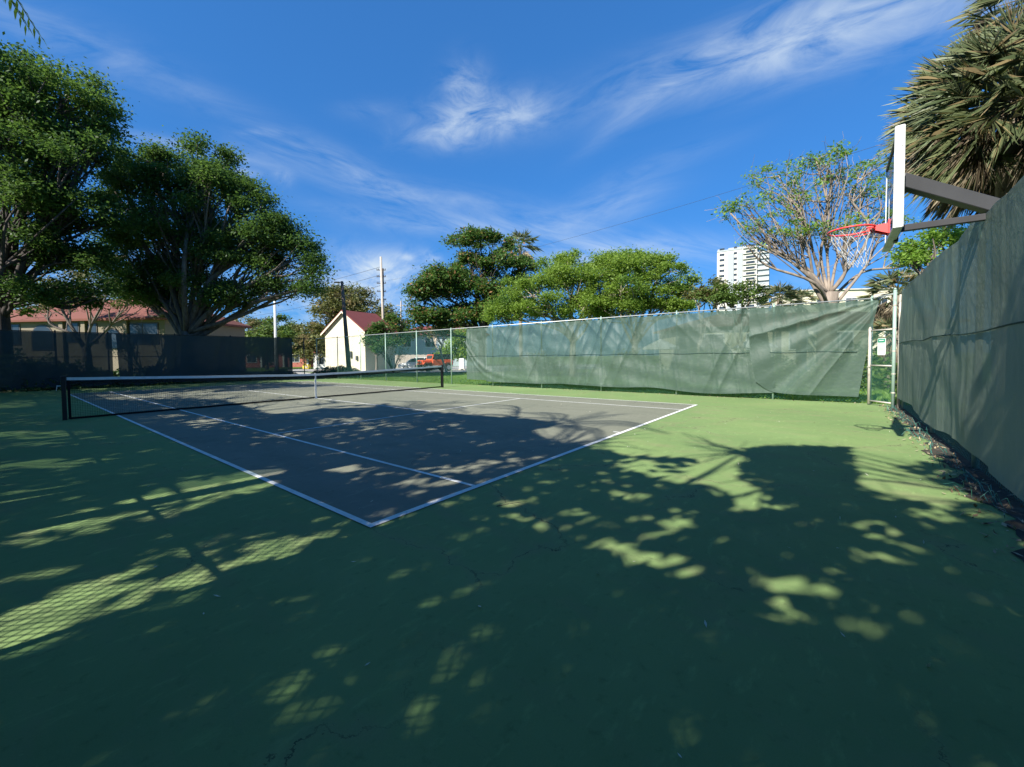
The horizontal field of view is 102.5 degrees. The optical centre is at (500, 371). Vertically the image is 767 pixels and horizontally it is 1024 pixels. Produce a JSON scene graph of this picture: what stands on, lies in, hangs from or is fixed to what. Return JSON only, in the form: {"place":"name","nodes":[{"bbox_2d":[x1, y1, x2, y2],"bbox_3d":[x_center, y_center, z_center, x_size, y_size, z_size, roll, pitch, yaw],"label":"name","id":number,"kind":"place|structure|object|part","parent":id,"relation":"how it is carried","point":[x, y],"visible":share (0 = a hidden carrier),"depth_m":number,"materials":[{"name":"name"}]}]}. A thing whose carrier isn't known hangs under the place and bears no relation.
{"place":"outdoors","nodes":[
{"label":"outdoors","id":0,"kind":"place"},
{"bbox_2d":[10,299,251,370],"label":"tiled house","id":1,"kind":"structure","parent":0,"point":[145,326],"depth_m":35.98,"materials":[{"name":"red tile"}]},
{"bbox_2d":[11,324,20,329],"bbox_3d":[-43.285,-3.245,36.499,1.360,1.860,0.075,0,2,4],"label":"window","id":2,"kind":"structure","parent":1,"relation":"in","point":[14,326],"depth_m":36.42,"materials":[{"name":"blue glass"}]},
{"bbox_2d":[32,325,51,331],"bbox_3d":[-40.489,-2.968,36.314,2.128,2.268,0.075,0,2,4],"label":"window","id":3,"kind":"structure","parent":1,"relation":"in","point":[40,327],"depth_m":36.24,"materials":[{"name":"blue glass"}]},
{"bbox_2d":[65,322,79,332],"bbox_3d":[-37.601,-3.392,36.098,1.260,1.760,0.075,0,2,4],"label":"window","id":4,"kind":"structure","parent":1,"relation":"in","point":[76,324],"depth_m":36.02,"materials":[{"name":"blue glass"}]},
{"bbox_2d":[87,323,97,331],"bbox_3d":[-35.804,-3.306,35.976,1.060,1.760,0.075,0,2,4],"label":"window","id":5,"kind":"structure","parent":1,"relation":"in","point":[94,329],"depth_m":35.91,"materials":[{"name":"blue glass"}]},
{"bbox_2d":[106,329,119,348],"bbox_3d":[-33.804,-2.823,35.854,1.456,1.728,0.075,0,2,4],"label":"window","id":6,"kind":"structure","parent":1,"relation":"in","point":[114,342],"depth_m":35.81,"materials":[{"name":"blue glass"}]},
{"bbox_2d":[128,323,158,334],"bbox_3d":[-31.015,-3.245,35.645,2.860,1.860,0.075,0,2,4],"label":"window","id":7,"kind":"structure","parent":1,"relation":"in","point":[139,328],"depth_m":35.59,"materials":[{"name":"blue glass"}]},
{"bbox_2d":[293,366,466,371],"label":"road","id":8,"kind":"structure","parent":0,"point":[312,370],"depth_m":52.38,"materials":[{"name":"grey asphalt"}]},
{"bbox_2d":[302,364,310,368],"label":"yellow bin","id":9,"kind":"object","parent":8,"relation":"on","point":[307,366],"visible":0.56,"depth_m":59.65,"materials":[{"name":"paint"}]},
{"bbox_2d":[320,310,397,370],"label":"cream house","id":10,"kind":"structure","parent":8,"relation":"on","point":[357,323],"depth_m":46.12,"materials":[{"name":"paint"}]},
{"bbox_2d":[359,320,398,369],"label":"garden tree","id":11,"kind":"object","parent":8,"relation":"on","point":[376,327],"visible":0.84,"depth_m":44.15,"materials":[{"name":"green plant"}]},
{"bbox_2d":[377,257,385,320],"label":"utility pole","id":12,"kind":"object","parent":8,"relation":"on","point":[382,283],"visible":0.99,"depth_m":49.90,"materials":[{"name":"white wood"}]},
{"bbox_2d":[248,285,380,316],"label":"overhead wire","id":13,"kind":"object","parent":12,"relation":"attached to","point":[311,304],"visible":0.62,"depth_m":62.40,"materials":[{"name":"grey metal"}]},
{"bbox_2d":[395,354,428,366],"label":"board fence","id":14,"kind":"object","parent":8,"relation":"on","point":[404,360],"visible":0.2,"depth_m":60.30,"materials":[{"name":"beige wood"}]},
{"bbox_2d":[398,357,425,367],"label":"white car","id":15,"kind":"object","parent":8,"relation":"on","point":[406,365],"visible":0.39,"depth_m":45.54,"materials":[{"name":"paint"}]},
{"bbox_2d":[415,354,452,371],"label":"off road vehicle","id":16,"kind":"object","parent":8,"relation":"on","point":[433,361],"visible":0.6,"depth_m":43.88,"materials":[{"name":"orange paint"}]},
{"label":"side window","id":17,"kind":"part","parent":16,"relation":"part of","materials":[{"name":"black glass"}]},
{"bbox_2d":[458,358,464,369],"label":"utility cabinet","id":18,"kind":"object","parent":8,"relation":"on","point":[462,364],"visible":0.81,"depth_m":47.74,"materials":[{"name":"white metal"}]},
{"bbox_2d":[0,378,1023,766],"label":"court apron","id":19,"kind":"object","parent":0,"point":[174,604],"visible":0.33,"depth_m":2.43,"materials":[{"name":"green concrete"}]},
{"bbox_2d":[56,365,443,419],"bbox_3d":[-6.940,0.471,15.237,0.095,1.130,12.995,1,3,39],"label":"tennis net","id":20,"kind":"object","parent":19,"relation":"on","point":[132,379],"visible":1,"depth_m":12.72,"materials":[{"name":"black fabric"}]},
{"bbox_2d":[71,381,693,527],"bbox_3d":[-6.887,1.009,15.315,23.770,0.001,10.970,1,3,39],"label":"court surface","id":21,"kind":"object","parent":19,"relation":"on","point":[529,429],"visible":1,"depth_m":8.24,"materials":[{"name":"grey concrete"}]},
{"bbox_2d":[70,381,695,526],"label":"court lines","id":22,"kind":"object","parent":21,"relation":"on","point":[348,515],"visible":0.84,"depth_m":5.64,"materials":[{"name":"paint"}]},
{"bbox_2d":[54,389,929,757],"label":"fallen leaves","id":23,"kind":"object","parent":19,"relation":"on","point":[660,475],"visible":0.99,"depth_m":2.96,"materials":[{"name":"brown plant"}]},
{"bbox_2d":[316,296,879,403],"bbox_3d":[-1.914,-0.800,21.866,32.495,3.160,0.342,1,3,39],"label":"chain link fence","id":24,"kind":"object","parent":19,"relation":"on","point":[810,349],"visible":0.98,"depth_m":14.74,"materials":[{"name":"fabric"}]},
{"bbox_2d":[392,381,1023,561],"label":"leaf litter","id":25,"kind":"object","parent":19,"relation":"on","point":[975,487],"visible":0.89,"depth_m":4.69,"materials":[{"name":"brown plant"}]},
{"bbox_2d":[872,288,901,407],"bbox_3d":[10.574,-0.591,11.272,0.235,3.220,1.095,0,2,18],"label":"corner post","id":26,"kind":"object","parent":19,"relation":"on","point":[894,328],"visible":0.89,"depth_m":10.80,"materials":[{"name":"metal"}]},
{"bbox_2d":[867,327,896,403],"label":"chain link gate","id":27,"kind":"structure","parent":26,"relation":"attached to","point":[870,344],"depth_m":11.53,"materials":[{"name":"metal"}]},
{"bbox_2d":[877,338,885,354],"bbox_3d":[10.403,-0.668,11.230,0.014,0.460,0.250,-1,2,3],"label":"notice sign","id":28,"kind":"object","parent":27,"relation":"attached to","point":[881,348],"visible":1,"depth_m":11.22,"materials":[{"name":"white paint"}]},
{"bbox_2d":[885,176,1023,517],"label":"screened fence","id":29,"kind":"object","parent":19,"relation":"on","point":[961,356],"visible":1,"depth_m":4.92,"materials":[{"name":"fabric"}]},
{"bbox_2d":[827,124,1000,267],"bbox_3d":[5.100,-0.706,5.098,1.610,3.998,1.096,-1,2,-4],"label":"basketball hoop","id":30,"kind":"object","parent":29,"relation":"attached to","point":[899,181],"visible":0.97,"depth_m":4.78,"materials":[{"name":"white glass"}]},
{"bbox_2d":[889,405,1023,561],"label":"soil verge","id":31,"kind":"structure","parent":19,"relation":"on","point":[1018,510],"depth_m":4.77,"materials":[{"name":"brown soil"}]},
{"bbox_2d":[874,0,1023,235],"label":"cabbage palm","id":32,"kind":"object","parent":31,"relation":"on","point":[959,143],"visible":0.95,"depth_m":7.88,"materials":[{"name":"green plant"}]},
{"bbox_2d":[0,0,1023,332],"label":"sky","id":33,"kind":"structure","parent":0,"point":[388,123],"materials":[{"name":"blue"}]},
{"bbox_2d":[293,366,910,404],"bbox_3d":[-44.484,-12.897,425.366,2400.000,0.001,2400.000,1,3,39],"label":"ground","id":34,"kind":"structure","parent":0,"point":[453,373],"depth_m":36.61,"materials":[{"name":"green plant"}]},
{"bbox_2d":[0,177,43,317],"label":"tree","id":35,"kind":"object","parent":34,"relation":"on","point":[27,309],"visible":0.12,"depth_m":24.70,"materials":[{"name":"green plant"}]},
{"bbox_2d":[5,0,46,45],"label":"feather palm","id":36,"kind":"object","parent":34,"relation":"on","point":[16,10],"visible":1,"depth_m":6.18,"materials":[{"name":"green plant"}]},
{"bbox_2d":[0,31,152,329],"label":"oak tree","id":37,"kind":"object","parent":34,"relation":"on","point":[43,187],"visible":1,"depth_m":21.49,"materials":[{"name":"green plant"}]},
{"bbox_2d":[15,267,144,332],"bbox_3d":[-32.752,-4.099,33.191,10.189,9.747,6.594,0,2,11],"label":"bare limbed tree","id":38,"kind":"object","parent":34,"relation":"on","point":[113,304],"visible":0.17,"depth_m":32.57,"materials":[{"name":"brown plant"}]},
{"bbox_2d":[83,368,166,388],"bbox_3d":[-22.622,0.354,24.252,6.017,1.206,5.501,1,3,39],"label":"bush","id":39,"kind":"object","parent":34,"relation":"on","point":[116,375],"visible":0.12,"depth_m":23.54,"materials":[{"name":"green plant"}]},
{"bbox_2d":[9,380,251,391],"bbox_3d":[-24.355,0.974,22.590,2.950,0.001,24.200,1,3,39],"label":"hedge bed","id":40,"kind":"object","parent":34,"relation":"on","point":[77,388],"depth_m":22.25,"materials":[{"name":"green plant"}]},
{"bbox_2d":[0,380,78,391],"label":"bush","id":41,"kind":"object","parent":40,"relation":"on","point":[23,388],"visible":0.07,"depth_m":20.30,"materials":[{"name":"green plant"}]},
{"bbox_2d":[4,379,105,392],"bbox_3d":[-24.724,-0.032,22.240,6.227,2.129,6.062,0,2,18],"label":"bush","id":42,"kind":"object","parent":40,"relation":"on","point":[43,388],"visible":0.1,"depth_m":20.71,"materials":[{"name":"green plant"}]},
{"bbox_2d":[20,382,124,390],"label":"bush","id":43,"kind":"object","parent":40,"relation":"on","point":[75,386],"visible":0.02,"depth_m":21.77,"materials":[{"name":"green plant"}]},
{"bbox_2d":[155,381,232,384],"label":"bush","id":44,"kind":"object","parent":40,"relation":"on","point":[194,382],"visible":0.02,"depth_m":25.71,"materials":[{"name":"green plant"}]},
{"bbox_2d":[0,330,315,390],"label":"end fence","id":45,"kind":"object","parent":34,"relation":"on","point":[34,357],"visible":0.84,"depth_m":23.71,"materials":[{"name":"black fabric"}]},
{"bbox_2d":[110,381,208,386],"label":"bush","id":46,"kind":"object","parent":34,"relation":"on","point":[159,383],"visible":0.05,"depth_m":24.58,"materials":[{"name":"green plant"}]},
{"bbox_2d":[70,125,336,335],"bbox_3d":[-19.401,-7.566,26.697,18.488,16.848,8.578,0,2,10],"label":"oak tree","id":47,"kind":"object","parent":34,"relation":"on","point":[199,232],"visible":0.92,"depth_m":26.23,"materials":[{"name":"green plant"}]},
{"bbox_2d":[224,312,278,333],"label":"distant tree","id":48,"kind":"object","parent":34,"relation":"on","point":[253,322],"visible":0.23,"depth_m":74.24,"materials":[{"name":"green plant"}]},
{"bbox_2d":[245,321,299,355],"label":"distant tree","id":49,"kind":"object","parent":34,"relation":"on","point":[285,334],"visible":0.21,"depth_m":59.33,"materials":[{"name":"green plant"}]},
{"bbox_2d":[260,313,313,350],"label":"distant tree","id":50,"kind":"object","parent":34,"relation":"on","point":[282,318],"visible":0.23,"depth_m":68.94,"materials":[{"name":"green plant"}]},
{"bbox_2d":[292,352,312,366],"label":"brick rowhouse","id":51,"kind":"structure","parent":34,"relation":"on","point":[299,361],"depth_m":75.19,"materials":[{"name":"red brick"}]},
{"bbox_2d":[292,354,299,361],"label":"window","id":52,"kind":"structure","parent":51,"relation":"in","point":[296,359],"depth_m":75.10,"materials":[{"name":"grey glass"}]},
{"bbox_2d":[290,319,324,367],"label":"distant tree","id":53,"kind":"object","parent":34,"relation":"on","point":[295,328],"visible":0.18,"depth_m":63.94,"materials":[{"name":"green plant"}]},
{"bbox_2d":[313,352,325,368],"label":"garden shed","id":54,"kind":"structure","parent":34,"relation":"on","point":[321,361],"depth_m":59.96,"materials":[{"name":"white paint"}]},
{"bbox_2d":[318,355,324,364],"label":"window","id":55,"kind":"structure","parent":54,"relation":"in","point":[322,360],"depth_m":59.89,"materials":[{"name":"black glass"}]},
{"bbox_2d":[334,281,350,367],"bbox_3d":[-13.438,-3.624,35.039,1.480,8.059,0.416,0,2,17],"label":"street lamp","id":56,"kind":"object","parent":34,"relation":"on","point":[348,361],"visible":0.82,"depth_m":34.89,"materials":[{"name":"black metal"}]},
{"bbox_2d":[310,365,381,378],"bbox_3d":[-13.169,-0.005,33.136,8.576,1.104,8.454,0,2,10],"label":"bush","id":57,"kind":"object","parent":34,"relation":"on","point":[346,369],"visible":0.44,"depth_m":32.30,"materials":[{"name":"green plant"}]},
{"bbox_2d":[291,277,414,364],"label":"rain tree","id":58,"kind":"object","parent":34,"relation":"on","point":[355,301],"visible":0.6,"depth_m":59.01,"materials":[{"name":"green plant"}]},
{"bbox_2d":[375,344,409,373],"bbox_3d":[-10.101,-1.257,37.837,3.247,3.063,2.606,-1,2,1],"label":"crape myrtle","id":59,"kind":"object","parent":34,"relation":"on","point":[389,361],"visible":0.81,"depth_m":37.73,"materials":[{"name":"green plant"}]},
{"bbox_2d":[381,312,413,349],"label":"garden tree","id":60,"kind":"object","parent":34,"relation":"on","point":[395,319],"visible":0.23,"depth_m":49.09,"materials":[{"name":"green plant"}]},
{"bbox_2d":[396,301,402,316],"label":"utility pole","id":61,"kind":"object","parent":34,"relation":"on","point":[400,305],"visible":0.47,"depth_m":77.94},
{"bbox_2d":[395,326,466,366],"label":"grey house","id":62,"kind":"structure","parent":34,"relation":"on","point":[427,341],"depth_m":66.36,"materials":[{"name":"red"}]},
{"bbox_2d":[403,338,410,346],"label":"window","id":63,"kind":"structure","parent":62,"relation":"in","point":[406,345],"depth_m":66.03,"materials":[{"name":"grey glass"}]},
{"bbox_2d":[425,338,436,346],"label":"window","id":64,"kind":"structure","parent":62,"relation":"in","point":[428,341],"depth_m":66.39,"materials":[{"name":"grey glass"}]},
{"bbox_2d":[425,322,461,372],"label":"pale trunk tree","id":65,"kind":"object","parent":34,"relation":"on","point":[440,351],"visible":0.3,"depth_m":41.98,"materials":[{"name":"green plant"}]},
{"bbox_2d":[432,324,478,360],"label":"hedge tree","id":66,"kind":"object","parent":34,"relation":"on","point":[454,341],"visible":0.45,"depth_m":49.37,"materials":[{"name":"green plant"}]},
{"bbox_2d":[398,213,543,340],"bbox_3d":[-2.568,-7.034,39.836,14.831,14.543,8.515,-1,2,-4],"label":"golden rain tree","id":67,"kind":"object","parent":34,"relation":"on","point":[459,280],"visible":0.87,"depth_m":38.62,"materials":[{"name":"green plant"}]},
{"bbox_2d":[505,228,543,324],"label":"fan palm","id":68,"kind":"object","parent":34,"relation":"on","point":[524,237],"visible":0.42,"depth_m":51.30,"materials":[{"name":"green plant"}]},
{"bbox_2d":[475,246,624,324],"bbox_3d":[3.886,-4.363,29.775,11.576,9.734,6.762,-1,2,0],"label":"feathery tree","id":69,"kind":"object","parent":34,"relation":"on","point":[561,273],"visible":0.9,"depth_m":28.63,"materials":[{"name":"green plant"}]},
{"bbox_2d":[569,244,703,319],"bbox_3d":[9.702,-4.340,28.769,9.594,9.621,5.823,-1,2,-16],"label":"feathery tree","id":70,"kind":"object","parent":34,"relation":"on","point":[638,262],"visible":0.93,"depth_m":27.87,"materials":[{"name":"green plant"}]},
{"bbox_2d":[680,274,732,312],"bbox_3d":[12.491,-2.642,24.958,3.016,6.441,2.628,1,3,39],"label":"seagrape shrub","id":71,"kind":"object","parent":34,"relation":"on","point":[688,293],"visible":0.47,"depth_m":24.73,"materials":[{"name":"green plant"}]},
{"bbox_2d":[683,275,772,310],"bbox_3d":[13.251,-2.483,23.925,4.887,6.178,3.120,-1,2,-5],"label":"seagrape shrub","id":72,"kind":"object","parent":34,"relation":"on","point":[730,300],"visible":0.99,"depth_m":23.61,"materials":[{"name":"green plant"}]},
{"bbox_2d":[604,387,856,401],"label":"creeping weeds","id":73,"kind":"object","parent":34,"relation":"on","point":[761,394],"visible":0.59,"depth_m":13.53,"materials":[{"name":"green plant"}]},
{"bbox_2d":[717,244,769,310],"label":"apartment tower","id":74,"kind":"structure","parent":34,"relation":"on","point":[743,263],"depth_m":240.46,"materials":[{"name":"white concrete"}]},
{"bbox_2d":[754,280,806,307],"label":"fan palm","id":75,"kind":"object","parent":34,"relation":"on","point":[788,291],"visible":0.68,"depth_m":26.56,"materials":[{"name":"green plant"}]},
{"bbox_2d":[783,286,818,305],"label":"fan palm","id":76,"kind":"object","parent":34,"relation":"on","point":[807,293],"visible":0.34,"depth_m":30.51,"materials":[{"name":"green plant"}]},
{"bbox_2d":[704,131,949,303],"bbox_3d":[17.058,-5.500,20.892,12.899,12.378,5.795,0,2,4],"label":"flame tree","id":77,"kind":"object","parent":34,"relation":"on","point":[824,288],"visible":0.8,"depth_m":20.82,"materials":[{"name":"green plant"}]},
{"bbox_2d":[770,287,903,305],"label":"flat roofed block","id":78,"kind":"structure","parent":34,"relation":"on","point":[851,293],"depth_m":60.84,"materials":[{"name":"beige paint"}]},
{"bbox_2d":[878,297,887,304],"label":"window","id":79,"kind":"structure","parent":78,"relation":"in","point":[884,300],"depth_m":60.40,"materials":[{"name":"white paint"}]},
{"bbox_2d":[865,314,887,360],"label":"pale house","id":80,"kind":"structure","parent":34,"relation":"on","point":[880,336],"depth_m":31.95,"materials":[{"name":"beige paint"}]},
{"bbox_2d":[860,344,897,392],"bbox_3d":[15.021,-0.276,17.837,6.538,2.069,6.488,-2,2,-30],"label":"bush","id":81,"kind":"object","parent":34,"relation":"on","point":[865,371],"visible":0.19,"depth_m":16.50,"materials":[{"name":"green plant"}]},
{"bbox_2d":[864,349,895,382],"bbox_3d":[19.016,-0.375,19.954,6.361,2.039,6.874,1,3,39],"label":"bush","id":82,"kind":"object","parent":34,"relation":"on","point":[877,368],"visible":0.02,"depth_m":20.05,"materials":[{"name":"green plant"}]},
{"bbox_2d":[873,317,898,387],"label":"fan palm","id":83,"kind":"object","parent":34,"relation":"on","point":[881,324],"visible":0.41,"depth_m":16.98,"materials":[{"name":"green plant"}]},
{"bbox_2d":[855,266,920,383],"bbox_3d":[18.260,-2.173,19.129,3.107,5.585,2.958,1,3,39],"label":"fan palm","id":84,"kind":"object","parent":34,"relation":"on","point":[885,309],"visible":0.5,"depth_m":18.93,"materials":[{"name":"green plant"}]},
{"bbox_2d":[880,219,968,279],"bbox_3d":[15.064,-2.182,14.145,2.681,6.239,3.506,3,4,61],"label":"garden tree","id":85,"kind":"object","parent":34,"relation":"on","point":[914,256],"visible":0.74,"depth_m":13.85,"materials":[{"name":"green plant"}]},
{"bbox_2d":[943,0,1023,91],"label":"cabbage palm","id":86,"kind":"object","parent":34,"relation":"on","point":[978,6],"visible":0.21,"depth_m":9.76,"materials":[{"name":"green plant"}]},
{"bbox_2d":[380,142,886,281],"bbox_3d":[0.265,-11.440,38.005,0.016,1.899,58.001,-2,3,-41],"label":"overhead wire","id":87,"kind":"object","parent":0,"point":[699,200],"visible":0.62,"depth_m":23.77,"materials":[{"name":"grey metal"}]},
{"label":"parking lot","id":88,"kind":"structure","parent":0,"visible":0},
{"bbox_2d":[274,301,276,336],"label":"white pole","id":89,"kind":"object","parent":88,"relation":"on","point":[275,328],"visible":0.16,"depth_m":43.90,"materials":[{"name":"metal"}]}
]}

